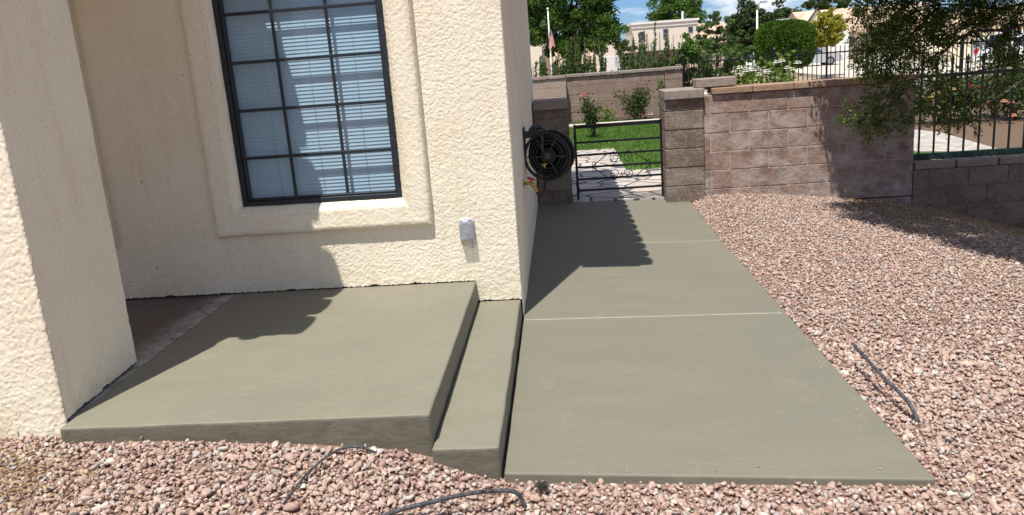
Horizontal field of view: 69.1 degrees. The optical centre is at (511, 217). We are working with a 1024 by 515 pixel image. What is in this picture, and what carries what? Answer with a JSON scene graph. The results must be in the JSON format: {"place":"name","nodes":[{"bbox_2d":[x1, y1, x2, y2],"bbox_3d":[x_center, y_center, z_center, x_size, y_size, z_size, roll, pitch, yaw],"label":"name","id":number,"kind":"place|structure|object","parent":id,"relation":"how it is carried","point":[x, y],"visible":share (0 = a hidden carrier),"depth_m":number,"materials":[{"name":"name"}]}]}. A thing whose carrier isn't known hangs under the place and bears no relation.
{"place":"outdoors","nodes":[
{"label":"outdoors","id":0,"kind":"place"},
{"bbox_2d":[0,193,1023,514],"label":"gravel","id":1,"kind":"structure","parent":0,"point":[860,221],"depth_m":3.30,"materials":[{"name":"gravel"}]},
{"bbox_2d":[0,435,233,514],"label":"dry leaf litter","id":2,"kind":"object","parent":1,"relation":"on","point":[29,483],"visible":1,"depth_m":2.85,"materials":[{"name":"brown plant"}]},
{"bbox_2d":[280,446,377,507],"bbox_3d":[-0.717,0.973,2.842,0.105,0.061,0.470,5,15,36],"label":"thin tube","id":3,"kind":"object","parent":1,"relation":"on","point":[313,467],"visible":1,"depth_m":2.87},
{"bbox_2d":[381,488,526,514],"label":"black tube","id":4,"kind":"object","parent":1,"relation":"on","point":[455,496],"visible":1,"depth_m":2.71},
{"bbox_2d":[533,480,549,491],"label":"weed tuft","id":5,"kind":"object","parent":1,"relation":"on","point":[542,486],"visible":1,"depth_m":2.90,"materials":[{"name":"grey plant"}]},
{"bbox_2d":[569,116,660,168],"bbox_3d":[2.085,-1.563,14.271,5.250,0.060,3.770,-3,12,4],"label":"lawn","id":6,"kind":"structure","parent":0,"point":[621,145],"depth_m":13.89,"materials":[{"name":"green plant"}]},
{"bbox_2d":[576,92,603,136],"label":"rose bush","id":7,"kind":"object","parent":6,"relation":"on","point":[590,117],"visible":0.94,"depth_m":13.92,"materials":[{"name":"green plant"}]},
{"bbox_2d":[614,145,660,169],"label":"lawn","id":8,"kind":"structure","parent":0,"point":[632,167],"depth_m":11.12,"materials":[{"name":"green plant"}]},
{"bbox_2d":[504,200,934,485],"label":"walkway","id":9,"kind":"structure","parent":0,"point":[667,395],"depth_m":3.81,"materials":[{"name":"concrete"}]},
{"bbox_2d":[530,240,767,319],"bbox_3d":[0.933,0.424,5.564,1.606,0.035,1.846,-3,12,4],"label":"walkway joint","id":10,"kind":"object","parent":9,"relation":"on","point":[646,316],"visible":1,"depth_m":4.69,"materials":[{"name":"grey concrete"}]},
{"bbox_2d":[659,87,704,202],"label":"block pillar","id":11,"kind":"structure","parent":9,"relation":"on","point":[681,113],"depth_m":7.87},
{"bbox_2d":[573,119,663,199],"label":"iron gate","id":12,"kind":"structure","parent":11,"relation":"attached to","point":[595,166],"depth_m":8.18,"materials":[{"name":"black metal"}]},
{"bbox_2d":[615,28,929,91],"bbox_3d":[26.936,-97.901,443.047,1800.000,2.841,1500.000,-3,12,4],"label":"ground","id":13,"kind":"structure","parent":0,"point":[796,79],"depth_m":53.40,"materials":[{"name":"green plant"}]},
{"bbox_2d":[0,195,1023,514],"bbox_3d":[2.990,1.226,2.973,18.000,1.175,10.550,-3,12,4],"label":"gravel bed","id":14,"kind":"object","parent":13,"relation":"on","point":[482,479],"visible":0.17,"depth_m":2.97,"materials":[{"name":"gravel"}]},
{"bbox_2d":[67,294,236,422],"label":"porch floor","id":15,"kind":"structure","parent":14,"relation":"on","point":[158,325],"depth_m":4.44,"materials":[{"name":"concrete"}]},
{"bbox_2d":[0,0,538,438],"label":"house","id":16,"kind":"structure","parent":14,"relation":"on","point":[150,149],"depth_m":4.59,"materials":[{"name":"beige paint"}]},
{"bbox_2d":[212,0,401,206],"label":"window","id":17,"kind":"structure","parent":16,"relation":"in","point":[312,103],"depth_m":4.64,"materials":[{"name":"brown metal"}]},
{"bbox_2d":[459,218,474,240],"bbox_3d":[-0.285,0.078,4.652,0.094,0.146,0.075,-3,12,4],"label":"outlet cover","id":18,"kind":"object","parent":16,"relation":"attached to","point":[466,228],"visible":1,"depth_m":4.66,"materials":[{"name":"grey plastic"}]},
{"bbox_2d":[523,166,546,196],"bbox_3d":[0.221,-0.277,5.715,0.142,0.182,0.442,2,14,25],"label":"garden tap","id":19,"kind":"object","parent":16,"relation":"attached to","point":[532,184],"visible":0.98,"depth_m":5.57,"materials":[{"name":"gold metal"}]},
{"bbox_2d":[523,124,574,180],"bbox_3d":[0.285,-0.529,5.967,0.413,0.458,0.214,0,13,18],"label":"hose reel","id":20,"kind":"object","parent":16,"relation":"attached to","point":[552,152],"visible":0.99,"depth_m":5.93,"materials":[{"name":"black plastic"}]},
{"bbox_2d":[60,281,521,480],"bbox_3d":[-0.917,0.863,3.973,1.865,0.454,1.838,-3,12,4],"label":"concrete landing","id":21,"kind":"object","parent":14,"relation":"on","point":[427,369],"visible":0.82,"depth_m":3.51,"materials":[{"name":"grey concrete"}]},
{"bbox_2d":[703,73,917,203],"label":"block wall","id":22,"kind":"structure","parent":14,"relation":"on","point":[782,138],"depth_m":7.82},
{"bbox_2d":[693,76,736,87],"bbox_3d":[2.134,-1.429,7.845,0.416,0.091,0.190,-4,12,3],"label":"loose cap block","id":23,"kind":"object","parent":22,"relation":"on","point":[715,81],"depth_m":7.75,"materials":[{"name":"beige concrete"}]},
{"bbox_2d":[852,344,919,422],"bbox_3d":[1.754,0.775,3.529,0.039,0.134,0.600,-4,12,-1],"label":"grey tube","id":24,"kind":"object","parent":14,"relation":"on","point":[889,383],"visible":1,"depth_m":3.43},
{"bbox_2d":[832,0,1023,147],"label":"overhanging tree","id":25,"kind":"object","parent":14,"relation":"on","point":[895,24],"visible":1,"depth_m":6.31,"materials":[{"name":"green plant"}]},
{"bbox_2d":[845,198,1023,282],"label":"dry leaf litter","id":26,"kind":"object","parent":14,"relation":"on","point":[979,221],"visible":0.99,"depth_m":7.16,"materials":[{"name":"brown"}]},
{"bbox_2d":[532,43,559,80],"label":"cane shrub","id":27,"kind":"object","parent":13,"relation":"on","point":[541,59],"visible":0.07,"depth_m":18.48,"materials":[{"name":"green plant"}]},
{"bbox_2d":[547,8,554,74],"bbox_3d":[1.532,-5.641,27.889,0.242,4.322,0.139,1,13,21],"label":"flagpole","id":28,"kind":"object","parent":13,"relation":"on","point":[551,41],"visible":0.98,"depth_m":27.66,"materials":[{"name":"white metal"}]},
{"bbox_2d":[534,44,573,93],"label":"cane shrub","id":29,"kind":"object","parent":13,"relation":"on","point":[555,70],"visible":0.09,"depth_m":18.28,"materials":[{"name":"green plant"}]},
{"bbox_2d":[530,40,614,76],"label":"flat roof house","id":30,"kind":"structure","parent":13,"relation":"on","point":[536,51],"depth_m":50.35,"materials":[{"name":"white paint"}]},
{"bbox_2d":[552,28,595,77],"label":"cane shrub","id":31,"kind":"object","parent":13,"relation":"on","point":[572,64],"visible":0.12,"depth_m":18.53,"materials":[{"name":"green plant"}]},
{"bbox_2d":[527,0,629,61],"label":"shade tree","id":32,"kind":"object","parent":13,"relation":"on","point":[567,20],"visible":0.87,"depth_m":37.87,"materials":[{"name":"green plant"}]},
{"bbox_2d":[574,35,613,75],"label":"cane shrub","id":33,"kind":"object","parent":13,"relation":"on","point":[602,65],"visible":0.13,"depth_m":18.45,"materials":[{"name":"green plant"}]},
{"bbox_2d":[604,55,620,71],"bbox_3d":[4.594,-6.149,33.781,0.757,2.340,0.060,-3,12,4],"label":"white garden fence","id":34,"kind":"object","parent":13,"relation":"on","point":[615,56],"visible":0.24,"depth_m":33.57,"materials":[{"name":"paint"}]},
{"bbox_2d":[614,39,637,66],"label":"tree","id":35,"kind":"object","parent":13,"relation":"on","point":[627,48],"visible":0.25,"depth_m":62.11,"materials":[{"name":"green plant"}]},
{"bbox_2d":[617,44,647,73],"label":"cane shrub","id":36,"kind":"object","parent":13,"relation":"on","point":[622,63],"visible":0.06,"depth_m":18.22,"materials":[{"name":"green plant"}]},
{"bbox_2d":[625,22,667,72],"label":"cane shrub","id":37,"kind":"object","parent":13,"relation":"on","point":[641,58],"visible":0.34,"depth_m":18.09,"materials":[{"name":"green plant"}]},
{"bbox_2d":[650,32,686,80],"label":"cane shrub","id":38,"kind":"object","parent":13,"relation":"on","point":[660,61],"visible":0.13,"depth_m":18.16,"materials":[{"name":"green plant"}]},
{"bbox_2d":[624,11,726,66],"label":"two storey house","id":39,"kind":"structure","parent":13,"relation":"on","point":[674,29],"depth_m":85.07,"materials":[{"name":"white paint"}]},
{"bbox_2d":[663,29,668,37],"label":"window","id":40,"kind":"structure","parent":39,"relation":"in","point":[665,31],"depth_m":85.04,"materials":[{"name":"grey glass"}]},
{"bbox_2d":[688,26,692,32],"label":"window","id":41,"kind":"structure","parent":39,"relation":"in","point":[690,29],"depth_m":84.81,"materials":[{"name":"grey glass"}]},
{"bbox_2d":[645,0,707,23],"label":"tree","id":42,"kind":"object","parent":13,"relation":"on","point":[664,10],"visible":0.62,"depth_m":102.71,"materials":[{"name":"green plant"}]},
{"bbox_2d":[670,31,703,86],"bbox_3d":[4.333,-3.405,18.279,0.862,2.278,0.964,-3,12,4],"label":"shrub","id":43,"kind":"object","parent":13,"relation":"on","point":[691,47],"visible":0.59,"depth_m":18.03,"materials":[{"name":"green plant"}]},
{"bbox_2d":[685,24,714,76],"bbox_3d":[5.021,-3.911,19.932,0.821,2.458,1.057,-3,12,4],"label":"shrub","id":44,"kind":"object","parent":13,"relation":"on","point":[700,28],"visible":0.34,"depth_m":19.56,"materials":[{"name":"green plant"}]},
{"bbox_2d":[685,40,743,89],"bbox_3d":[5.203,-3.510,19.032,1.328,2.044,1.305,4,15,35],"label":"shrub","id":45,"kind":"object","parent":13,"relation":"on","point":[727,52],"visible":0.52,"depth_m":18.81,"materials":[{"name":"green plant"}]},
{"bbox_2d":[701,11,739,69],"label":"tree","id":46,"kind":"object","parent":13,"relation":"on","point":[715,17],"visible":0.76,"depth_m":59.54,"materials":[{"name":"green plant"}]},
{"bbox_2d":[722,43,754,81],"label":"shrub","id":47,"kind":"object","parent":13,"relation":"on","point":[739,46],"visible":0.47,"depth_m":32.92,"materials":[{"name":"green plant"}]},
{"bbox_2d":[727,52,762,75],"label":"white car","id":48,"kind":"object","parent":13,"relation":"on","point":[754,64],"visible":0.12,"depth_m":50.96,"materials":[{"name":"paint"}]},
{"bbox_2d":[724,0,771,50],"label":"evergreen tree","id":49,"kind":"object","parent":13,"relation":"on","point":[743,26],"visible":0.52,"depth_m":74.90,"materials":[{"name":"green plant"}]},
{"bbox_2d":[756,1,766,72],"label":"street lamp","id":50,"kind":"object","parent":13,"relation":"on","point":[757,14],"visible":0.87,"depth_m":53.62,"materials":[{"name":"white metal"}]},
{"bbox_2d":[767,0,802,20],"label":"evergreen tree","id":51,"kind":"object","parent":13,"relation":"on","point":[783,12],"visible":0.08,"depth_m":83.79,"materials":[{"name":"green plant"}]},
{"bbox_2d":[753,18,816,81],"bbox_3d":[14.190,-8.518,38.825,3.024,3.589,2.727,-3,12,4],"label":"topiary bush","id":52,"kind":"object","parent":13,"relation":"on","point":[792,34],"visible":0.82,"depth_m":37.68,"materials":[{"name":"green plant"}]},
{"bbox_2d":[800,0,849,9],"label":"tree","id":53,"kind":"object","parent":13,"relation":"on","point":[819,4],"visible":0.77,"depth_m":106.59,"materials":[{"name":"green plant"}]},
{"bbox_2d":[810,7,848,78],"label":"yellow tree","id":54,"kind":"object","parent":13,"relation":"on","point":[830,36],"visible":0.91,"depth_m":41.83,"materials":[{"name":"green plant"}]},
{"bbox_2d":[776,2,935,59],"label":"tiled house","id":55,"kind":"structure","parent":13,"relation":"on","point":[809,16],"depth_m":67.15,"materials":[{"name":"white paint"}]},
{"bbox_2d":[903,6,1023,61],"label":"cream outbuilding","id":56,"kind":"structure","parent":13,"relation":"on","point":[968,48],"depth_m":47.97,"materials":[{"name":"paint"}]},
{"bbox_2d":[971,39,987,58],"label":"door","id":57,"kind":"structure","parent":56,"relation":"in","point":[973,48],"depth_m":47.56,"materials":[{"name":"white"}]},
{"bbox_2d":[910,154,1023,227],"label":"block wall","id":58,"kind":"structure","parent":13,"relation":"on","point":[988,188],"depth_m":7.81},
{"bbox_2d":[913,52,1023,160],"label":"iron fence","id":59,"kind":"object","parent":58,"relation":"on","point":[918,155],"visible":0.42,"depth_m":7.82,"materials":[{"name":"black metal"}]},
{"bbox_2d":[544,0,1021,45],"label":"sky","id":60,"kind":"structure","parent":0,"point":[631,11],"materials":[{"name":"blue"}]},
{"bbox_2d":[704,74,1018,94],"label":"pavement","id":61,"kind":"structure","parent":0,"point":[916,82],"depth_m":34.13,"materials":[{"name":"concrete"}]},
{"bbox_2d":[771,57,1023,78],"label":"driveway","id":62,"kind":"structure","parent":0,"point":[804,69],"depth_m":47.21,"materials":[{"name":"concrete"}]},
{"bbox_2d":[813,48,841,64],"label":"silver car","id":63,"kind":"object","parent":62,"relation":"on","point":[824,58],"visible":0.3,"depth_m":55.99,"materials":[{"name":"paint"}]},
{"bbox_2d":[972,31,1023,65],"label":"white car","id":64,"kind":"object","parent":62,"relation":"on","point":[978,54],"visible":0.14,"depth_m":40.09,"materials":[{"name":"paint"}]},
{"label":"courtyard soil","id":65,"kind":"structure","parent":0,"visible":0},
{"bbox_2d":[532,75,566,99],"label":"side block wall","id":66,"kind":"structure","parent":65,"relation":"on","point":[551,87],"depth_m":17.03,"materials":[{"name":"brown concrete"}]},
{"bbox_2d":[532,97,572,203],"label":"block pillar","id":67,"kind":"structure","parent":65,"relation":"on","point":[550,114],"depth_m":8.08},
{"bbox_2d":[571,148,625,172],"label":"flagstone path","id":68,"kind":"structure","parent":65,"relation":"on","point":[587,160],"depth_m":11.16,"materials":[{"name":"grey stone"}]},
{"bbox_2d":[569,118,659,127],"bbox_3d":[1.786,-1.998,16.322,4.400,0.120,0.380,-3,12,4],"label":"mowing strip","id":69,"kind":"object","parent":65,"relation":"on","point":[571,125],"depth_m":16.31,"materials":[{"name":"concrete"}]},
{"bbox_2d":[571,168,663,201],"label":"flagstone path","id":70,"kind":"structure","parent":65,"relation":"on","point":[649,193],"depth_m":9.05,"materials":[{"name":"grey stone"}]},
{"bbox_2d":[566,66,682,122],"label":"block wall","id":71,"kind":"structure","parent":65,"relation":"on","point":[601,86],"depth_m":17.19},
{"bbox_2d":[728,52,775,84],"bbox_3d":[3.017,-1.336,9.459,0.700,1.512,0.764,-3,12,4],"label":"flower bush","id":72,"kind":"object","parent":65,"relation":"on","point":[744,79],"visible":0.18,"depth_m":9.33,"materials":[{"name":"green plant"}]},
{"bbox_2d":[763,47,802,82],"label":"flower bush","id":73,"kind":"object","parent":65,"relation":"on","point":[779,74],"visible":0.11,"depth_m":9.37,"materials":[{"name":"green plant"}]},
{"bbox_2d":[681,32,1023,93],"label":"iron fence","id":74,"kind":"object","parent":65,"relation":"on","point":[683,62],"visible":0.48,"depth_m":16.88,"materials":[{"name":"black metal"}]},
{"bbox_2d":[913,90,1023,151],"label":"planting bed","id":75,"kind":"object","parent":65,"relation":"on","point":[1001,133],"depth_m":10.67,"materials":[{"name":"brown soil"}]},
{"bbox_2d":[912,61,979,123],"bbox_3d":[6.541,-1.911,11.549,1.321,1.036,0.855,-3,12,4],"label":"rose bush","id":76,"kind":"object","parent":75,"relation":"on","point":[955,96],"visible":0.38,"depth_m":11.41,"materials":[{"name":"green plant"}]},
{"bbox_2d":[914,130,995,151],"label":"garden path","id":77,"kind":"structure","parent":75,"relation":"on","point":[926,139],"depth_m":9.62,"materials":[{"name":"concrete"}]},
{"bbox_2d":[922,57,1002,123],"bbox_3d":[6.967,-1.974,11.608,1.177,1.059,1.223,1,13,21],"label":"rose bush","id":78,"kind":"object","parent":75,"relation":"on","point":[974,84],"visible":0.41,"depth_m":11.36,"materials":[{"name":"green plant"}]},
{"bbox_2d":[968,51,1023,117],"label":"rose bush","id":79,"kind":"object","parent":75,"relation":"on","point":[993,76],"visible":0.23,"depth_m":11.65,"materials":[{"name":"green plant"}]},
{"bbox_2d":[983,65,1023,121],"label":"rose bush","id":80,"kind":"object","parent":75,"relation":"on","point":[1018,98],"visible":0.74,"depth_m":11.27,"materials":[{"name":"green plant"}]},
{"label":"lawn","id":81,"kind":"structure","parent":0,"visible":0},
{"bbox_2d":[600,106,618,121],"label":"plant","id":82,"kind":"object","parent":81,"relation":"on","point":[609,115],"visible":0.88,"depth_m":16.83,"materials":[{"name":"green plant"}]},
{"bbox_2d":[611,80,654,119],"bbox_3d":[2.706,-2.564,16.639,1.012,0.994,0.977,-3,12,4],"label":"rose bush","id":83,"kind":"object","parent":81,"relation":"on","point":[634,106],"visible":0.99,"depth_m":16.52,"materials":[{"name":"green plant"}]},
{"bbox_2d":[656,75,666,106],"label":"young plant","id":84,"kind":"object","parent":81,"relation":"on","point":[660,86],"visible":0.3,"depth_m":16.57,"materials":[{"name":"green plant"}]}
]}

